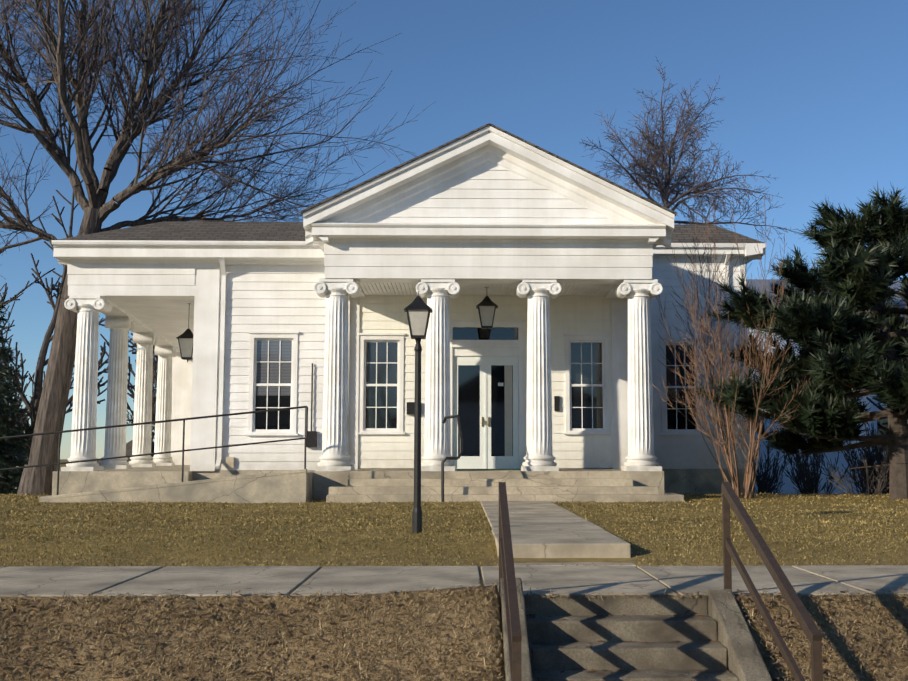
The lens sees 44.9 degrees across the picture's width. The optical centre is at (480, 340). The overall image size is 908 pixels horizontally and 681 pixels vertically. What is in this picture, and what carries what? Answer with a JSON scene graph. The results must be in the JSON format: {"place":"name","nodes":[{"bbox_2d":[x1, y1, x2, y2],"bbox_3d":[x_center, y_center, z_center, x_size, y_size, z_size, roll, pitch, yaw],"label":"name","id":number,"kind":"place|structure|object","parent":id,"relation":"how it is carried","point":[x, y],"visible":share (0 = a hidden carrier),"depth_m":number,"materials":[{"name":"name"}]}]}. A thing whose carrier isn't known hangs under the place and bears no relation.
{"place":"outdoors","nodes":[
{"label":"outdoors","id":0,"kind":"place"},
{"bbox_2d":[97,440,154,463],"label":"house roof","id":1,"kind":"object","parent":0,"point":[129,445],"visible":0.09,"depth_m":132.97,"materials":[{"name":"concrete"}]},
{"bbox_2d":[0,459,907,680],"bbox_3d":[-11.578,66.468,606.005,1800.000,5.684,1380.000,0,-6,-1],"label":"terrain","id":2,"kind":"structure","parent":0,"point":[350,560],"depth_m":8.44,"materials":[{"name":"brown plant"}]},
{"bbox_2d":[0,302,33,494],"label":"spruce","id":3,"kind":"object","parent":2,"relation":"on","point":[14,474],"depth_m":40.29,"materials":[{"name":"green plant"}]},
{"bbox_2d":[0,301,73,460],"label":"tree","id":4,"kind":"object","parent":2,"relation":"on","point":[6,332],"visible":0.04,"depth_m":61.43,"materials":[{"name":"green plant"}]},
{"bbox_2d":[0,219,102,487],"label":"tree","id":5,"kind":"object","parent":2,"relation":"on","point":[14,298],"visible":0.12,"depth_m":51.51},
{"bbox_2d":[0,159,135,460],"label":"tree","id":6,"kind":"object","parent":2,"relation":"on","point":[42,362],"visible":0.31,"depth_m":42.48,"materials":[{"name":"plant"}]},
{"bbox_2d":[52,465,192,494],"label":"porch platform","id":7,"kind":"structure","parent":2,"relation":"on","point":[70,482],"depth_m":24.92,"materials":[{"name":"concrete"}]},
{"bbox_2d":[61,295,111,470],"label":"column","id":8,"kind":"structure","parent":7,"relation":"on","point":[86,308],"depth_m":25.56,"materials":[{"name":"white paint"}]},
{"bbox_2d":[99,316,133,468],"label":"column","id":9,"kind":"structure","parent":7,"relation":"on","point":[120,327],"depth_m":29.36,"materials":[{"name":"white paint"}]},
{"bbox_2d":[129,332,157,466],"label":"column","id":10,"kind":"structure","parent":7,"relation":"on","point":[145,341],"depth_m":33.28,"materials":[{"name":"white paint"}]},
{"bbox_2d":[99,300,192,464],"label":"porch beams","id":11,"kind":"structure","parent":7,"relation":"on","point":[182,369],"depth_m":39.74,"materials":[{"name":"white paint"}]},
{"bbox_2d":[108,299,193,348],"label":"porch ceiling","id":12,"kind":"structure","parent":11,"relation":"attached to","point":[167,319],"depth_m":29.38,"materials":[{"name":"white paint"}]},
{"bbox_2d":[176,303,192,362],"bbox_3d":[-7.284,-0.198,27.365,0.506,1.508,0.506,0,-6,-1],"label":"hanging lantern","id":13,"kind":"object","parent":12,"relation":"hanging from","point":[187,333],"visible":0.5,"depth_m":27.18,"materials":[{"name":"black metal"}]},
{"bbox_2d":[179,338,192,357],"bbox_3d":[-7.284,0.198,27.324,0.391,0.483,0.391,0,-6,-1],"label":"lantern glass","id":14,"kind":"object","parent":13,"relation":"attached to","point":[186,345],"visible":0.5,"depth_m":27.17,"materials":[{"name":"white glass"}]},
{"bbox_2d":[152,345,175,465],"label":"column","id":15,"kind":"structure","parent":7,"relation":"on","point":[165,353],"depth_m":37.39,"materials":[{"name":"white paint"}]},
{"bbox_2d":[100,333,157,456],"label":"tree","id":16,"kind":"object","parent":2,"relation":"on","point":[155,373],"visible":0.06,"depth_m":46.34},
{"bbox_2d":[127,336,156,435],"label":"tree","id":17,"kind":"object","parent":2,"relation":"on","point":[131,417],"visible":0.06,"depth_m":97.58,"materials":[{"name":"brown wood"}]},
{"bbox_2d":[0,406,307,494],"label":"ramp handrail","id":18,"kind":"object","parent":2,"relation":"on","point":[211,416],"visible":0.83,"depth_m":21.66,"materials":[{"name":"black metal"}]},
{"bbox_2d":[39,469,312,502],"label":"ramp wall","id":19,"kind":"structure","parent":2,"relation":"on","point":[294,486],"depth_m":21.53,"materials":[{"name":"concrete"}]},
{"bbox_2d":[0,0,435,494],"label":"bare tree","id":20,"kind":"object","parent":2,"relation":"on","point":[97,210],"depth_m":29.12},
{"bbox_2d":[412,344,421,532],"bbox_3d":[-0.760,1.225,13.270,0.120,2.380,0.120,0,-6,-1],"label":"lamp post","id":21,"kind":"object","parent":2,"relation":"on","point":[417,519],"visible":0.98,"depth_m":13.23,"materials":[{"name":"black metal"}]},
{"bbox_2d":[404,291,432,343],"bbox_3d":[-0.760,-0.281,13.425,0.343,0.655,0.343,0,-6,-1],"label":"lamp post lantern","id":22,"kind":"object","parent":21,"relation":"on","point":[418,302],"visible":0.92,"depth_m":13.32,"materials":[{"name":"black metal"}]},
{"bbox_2d":[408,309,427,334],"bbox_3d":[-0.760,-0.211,13.418,0.265,0.328,0.265,0,-6,-1],"label":"lantern glass","id":23,"kind":"object","parent":22,"relation":"in","point":[417,318],"visible":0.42,"depth_m":13.31,"materials":[{"name":"white glass"}]},
{"bbox_2d":[306,363,559,501],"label":"porch fittings and pipe rail","id":24,"kind":"object","parent":2,"relation":"on","point":[311,440],"visible":0.83,"depth_m":25.37,"materials":[{"name":"black metal"}]},
{"bbox_2d":[0,580,907,680],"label":"dead grass","id":25,"kind":"structure","parent":2,"relation":"on","point":[289,653],"depth_m":7.95,"materials":[{"name":"brown plant"}]},
{"bbox_2d":[192,469,751,494],"bbox_3d":[0.108,3.585,26.773,13.920,0.865,1.002,2,-6,-14],"label":"house foundation","id":26,"kind":"object","parent":2,"relation":"on","point":[690,481],"visible":0.18,"depth_m":27.99,"materials":[{"name":"grey concrete"}]},
{"bbox_2d":[222,273,741,468],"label":"house walls","id":27,"kind":"structure","parent":2,"relation":"on","point":[452,414],"depth_m":25.96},
{"bbox_2d":[52,240,765,298],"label":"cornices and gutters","id":28,"kind":"object","parent":27,"relation":"attached to","point":[132,269],"visible":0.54,"depth_m":25.68,"materials":[{"name":"white wood"}]},
{"bbox_2d":[57,221,763,242],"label":"wing hip roofs","id":29,"kind":"structure","parent":27,"relation":"on","point":[221,231],"depth_m":26.58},
{"bbox_2d":[215,161,744,469],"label":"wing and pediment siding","id":30,"kind":"structure","parent":27,"relation":"on","point":[281,298],"depth_m":25.71,"materials":[{"name":"white wood"}]},
{"bbox_2d":[226,457,233,467],"bbox_3d":[-5.791,2.820,25.378,0.180,0.240,0.090,0,-6,-1],"label":"electric box","id":31,"kind":"object","parent":30,"relation":"attached to","point":[229,462],"visible":1,"depth_m":25.33,"materials":[{"name":"metal"}]},
{"bbox_2d":[246,331,298,435],"bbox_3d":[-4.842,1.000,25.625,1.200,2.430,0.170,0,-6,-1],"label":"window frame","id":32,"kind":"object","parent":30,"relation":"attached to","point":[280,336],"visible":0.9,"depth_m":25.63,"materials":[{"name":"white wood"}]},
{"bbox_2d":[255,340,291,428],"bbox_3d":[-4.843,1.036,25.675,0.816,2.086,0.035,0,-6,-1],"label":"window glass","id":33,"kind":"object","parent":32,"relation":"in","point":[273,377],"visible":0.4,"depth_m":25.70,"materials":[{"name":"black glass"}]},
{"bbox_2d":[190,256,750,470],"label":"corner pilasters","id":34,"kind":"object","parent":30,"relation":"attached to","point":[205,344],"visible":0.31,"depth_m":25.70,"materials":[{"name":"white wood"}]},
{"bbox_2d":[215,253,732,468],"bbox_3d":[0.185,0.339,26.790,12.889,5.526,0.428,1,-6,-12],"label":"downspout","id":35,"kind":"object","parent":30,"relation":"attached to","point":[221,361],"visible":0.77,"depth_m":25.61,"materials":[{"name":"white paint"}]},
{"bbox_2d":[303,126,674,297],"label":"pediment","id":36,"kind":"structure","parent":30,"relation":"on","point":[358,253],"depth_m":23.17,"materials":[{"name":"white wood"}]},
{"bbox_2d":[476,287,497,330],"bbox_3d":[0.145,-0.708,24.749,0.484,1.032,0.484,0,-6,-1],"label":"hanging lantern","id":37,"kind":"object","parent":36,"relation":"hanging from","point":[486,301],"visible":0.9,"depth_m":24.59,"materials":[{"name":"black metal"}]},
{"bbox_2d":[479,306,494,325],"bbox_3d":[0.145,-0.534,24.731,0.374,0.462,0.374,0,-6,-1],"label":"lantern glass","id":38,"kind":"object","parent":37,"relation":"in","point":[487,313],"visible":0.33,"depth_m":24.58,"materials":[{"name":"white glass"}]},
{"bbox_2d":[359,283,614,295],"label":"portico ceiling boards","id":39,"kind":"object","parent":36,"relation":"attached to","point":[466,289],"visible":0.46,"depth_m":25.09,"materials":[{"name":"white wood"}]},
{"bbox_2d":[301,123,676,215],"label":"gable roof","id":40,"kind":"structure","parent":30,"relation":"on","point":[472,132],"depth_m":22.93,"materials":[{"name":"wood"}]},
{"bbox_2d":[659,337,703,434],"bbox_3d":[5.168,1.168,28.269,1.120,2.520,0.170,0,-6,-1],"label":"window frame","id":41,"kind":"object","parent":30,"relation":"attached to","point":[664,408],"visible":0.77,"depth_m":28.26,"materials":[{"name":"wood"}]},
{"bbox_2d":[666,345,695,428],"bbox_3d":[5.167,1.204,28.319,0.736,2.176,0.035,0,-6,-1],"label":"window glass","id":42,"kind":"object","parent":41,"relation":"in","point":[671,413],"visible":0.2,"depth_m":28.34,"materials":[{"name":"glass"}]},
{"bbox_2d":[358,295,612,467],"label":"wall","id":43,"kind":"structure","parent":27,"relation":"attached to","point":[568,314],"depth_m":25.93,"materials":[{"name":"white wood"}]},
{"bbox_2d":[357,333,404,433],"bbox_3d":[-2.330,1.016,25.824,1.120,2.380,0.170,0,-6,-1],"label":"porch window frame","id":44,"kind":"object","parent":43,"relation":"attached to","point":[365,338],"visible":0.94,"depth_m":25.82,"materials":[{"name":"white wood"}]},
{"bbox_2d":[365,342,397,427],"bbox_3d":[-2.331,1.051,25.873,0.736,2.036,0.035,0,-6,-1],"label":"porch window glass","id":45,"kind":"object","parent":44,"relation":"in","point":[391,368],"visible":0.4,"depth_m":25.89,"materials":[{"name":"glass"}]},
{"bbox_2d":[564,333,611,433],"bbox_3d":[2.519,1.026,25.919,1.120,2.380,0.170,0,-6,-1],"label":"porch window frame","id":46,"kind":"object","parent":43,"relation":"attached to","point":[570,338],"visible":0.98,"depth_m":25.92,"materials":[{"name":"wood"}]},
{"bbox_2d":[571,343,602,427],"bbox_3d":[2.518,1.061,25.968,0.736,2.036,0.035,0,-6,-1],"label":"porch window glass","id":47,"kind":"object","parent":46,"relation":"in","point":[587,391],"visible":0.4,"depth_m":25.98,"materials":[{"name":"glass"}]},
{"bbox_2d":[313,469,683,502],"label":"porch steps","id":48,"kind":"structure","parent":2,"relation":"on","point":[394,485],"depth_m":22.21,"materials":[{"name":"concrete"}]},
{"bbox_2d":[314,278,360,470],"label":"portico column","id":49,"kind":"structure","parent":48,"relation":"on","point":[336,292],"depth_m":23.05,"materials":[{"name":"white paint"}]},
{"bbox_2d":[416,279,459,470],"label":"portico column","id":50,"kind":"structure","parent":48,"relation":"on","point":[437,293],"depth_m":23.09,"materials":[{"name":"white paint"}]},
{"bbox_2d":[449,319,524,468],"bbox_3d":[0.119,1.261,25.857,1.880,3.520,0.190,0,-6,-1],"label":"front door frame","id":51,"kind":"object","parent":48,"relation":"on","point":[486,347],"visible":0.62,"depth_m":25.94,"materials":[{"name":"white paint"}]},
{"bbox_2d":[452,328,518,468],"bbox_3d":[0.118,1.350,25.888,1.560,3.328,0.060,0,-6,-1],"label":"front door","id":52,"kind":"structure","parent":51,"relation":"in","point":[469,395],"depth_m":25.86,"materials":[{"name":"white wood"}]},
{"bbox_2d":[504,365,512,455],"bbox_3d":[0.660,1.654,25.869,0.185,2.140,0.005,0,-6,-1],"label":"door curtain","id":53,"kind":"object","parent":52,"relation":"attached to","point":[508,411],"depth_m":25.87,"materials":[{"name":"grey fabric"}]},
{"bbox_2d":[516,279,561,470],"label":"portico column","id":54,"kind":"structure","parent":48,"relation":"on","point":[540,293],"depth_m":23.13,"materials":[{"name":"white paint"}]},
{"bbox_2d":[615,279,662,470],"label":"portico column","id":55,"kind":"structure","parent":48,"relation":"on","point":[640,293],"depth_m":23.17,"materials":[{"name":"white paint"}]},
{"bbox_2d":[480,501,636,566],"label":"walkway","id":56,"kind":"structure","parent":2,"relation":"on","point":[543,529],"depth_m":12.15,"materials":[{"name":"grey concrete"}]},
{"bbox_2d":[500,578,772,680],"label":"concrete stairs","id":57,"kind":"structure","parent":2,"relation":"on","point":[691,649],"depth_m":8.09,"materials":[{"name":"grey concrete"}]},
{"bbox_2d":[498,482,822,680],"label":"stair handrails","id":58,"kind":"object","parent":57,"relation":"on","point":[810,629],"visible":0.9,"depth_m":7.38,"materials":[{"name":"brown metal"}]},
{"bbox_2d":[579,57,800,243],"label":"bare tree","id":59,"kind":"object","parent":2,"relation":"on","point":[664,187],"visible":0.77,"depth_m":40.26,"materials":[{"name":"brown plant"}]},
{"bbox_2d":[652,194,813,497],"bbox_3d":[5.265,0.191,23.968,4.047,6.664,3.563,-4,-7,32],"label":"bare shrub","id":60,"kind":"object","parent":2,"relation":"on","point":[750,479],"visible":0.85,"depth_m":23.62,"materials":[{"name":"brown plant"}]},
{"bbox_2d":[751,435,788,494],"bbox_3d":[8.603,4.027,33.044,1.975,2.595,2.076,0,-6,-1],"label":"brush","id":61,"kind":"object","parent":2,"relation":"on","point":[765,483],"visible":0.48,"depth_m":33.23,"materials":[{"name":"plant"}]},
{"bbox_2d":[692,180,907,498],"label":"pine tree","id":62,"kind":"object","parent":2,"relation":"on","point":[848,354],"depth_m":22.86,"materials":[{"name":"green plant"}]},
{"bbox_2d":[781,440,851,494],"bbox_3d":[9.373,3.586,30.743,1.813,2.399,2.264,0,-6,-1],"label":"brush","id":63,"kind":"object","parent":2,"relation":"on","point":[803,472],"visible":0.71,"depth_m":30.66,"materials":[{"name":"plant"}]},
{"bbox_2d":[747,319,907,494],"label":"neighbour house walls","id":64,"kind":"structure","parent":2,"relation":"on","point":[787,486],"depth_m":46.74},
{"bbox_2d":[810,418,888,450],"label":"neighbour house windows","id":65,"kind":"structure","parent":64,"relation":"attached to","point":[882,429],"depth_m":46.92,"materials":[{"name":"black glass"}]},
{"bbox_2d":[811,424,889,494],"bbox_3d":[10.125,3.240,29.080,2.370,2.383,2.037,-1,-6,9],"label":"brush","id":66,"kind":"object","parent":2,"relation":"on","point":[880,479],"visible":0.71,"depth_m":29.26,"materials":[{"name":"plant"}]},
{"bbox_2d":[843,427,888,494],"bbox_3d":[12.241,3.999,33.433,2.522,2.854,2.542,0,-6,-1],"label":"brush","id":67,"kind":"object","parent":2,"relation":"on","point":[860,459],"visible":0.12,"depth_m":33.67,"materials":[{"name":"plant"}]},
{"bbox_2d":[857,423,888,494],"bbox_3d":[11.323,3.242,29.717,2.113,2.622,2.140,-3,-6,24],"label":"brush","id":68,"kind":"object","parent":2,"relation":"on","point":[875,450],"visible":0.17,"depth_m":29.56,"materials":[{"name":"green plant"}]},
{"bbox_2d":[866,280,907,424],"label":"tree","id":69,"kind":"object","parent":2,"relation":"on","point":[880,407],"visible":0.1,"depth_m":33.81,"materials":[{"name":"green plant"}]},
{"bbox_2d":[0,565,907,596],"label":"sidewalk pavement","id":70,"kind":"structure","parent":0,"point":[43,581],"depth_m":9.48,"materials":[{"name":"concrete"}]},
{"bbox_2d":[0,0,907,458],"label":"sky","id":71,"kind":"structure","parent":0,"point":[814,92],"materials":[{"name":"blue"}]},
{"bbox_2d":[455,469,520,469],"bbox_3d":[0.139,2.898,24.653,2.400,0.010,1.950,0,-6,-1],"label":"green porch carpet","id":72,"kind":"object","parent":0,"point":[487,469],"visible":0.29,"depth_m":24.29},
{"bbox_2d":[746,279,907,318],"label":"neighbour house roof","id":73,"kind":"structure","parent":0,"point":[762,281],"depth_m":51.86,"materials":[{"name":"grey"}]}
]}

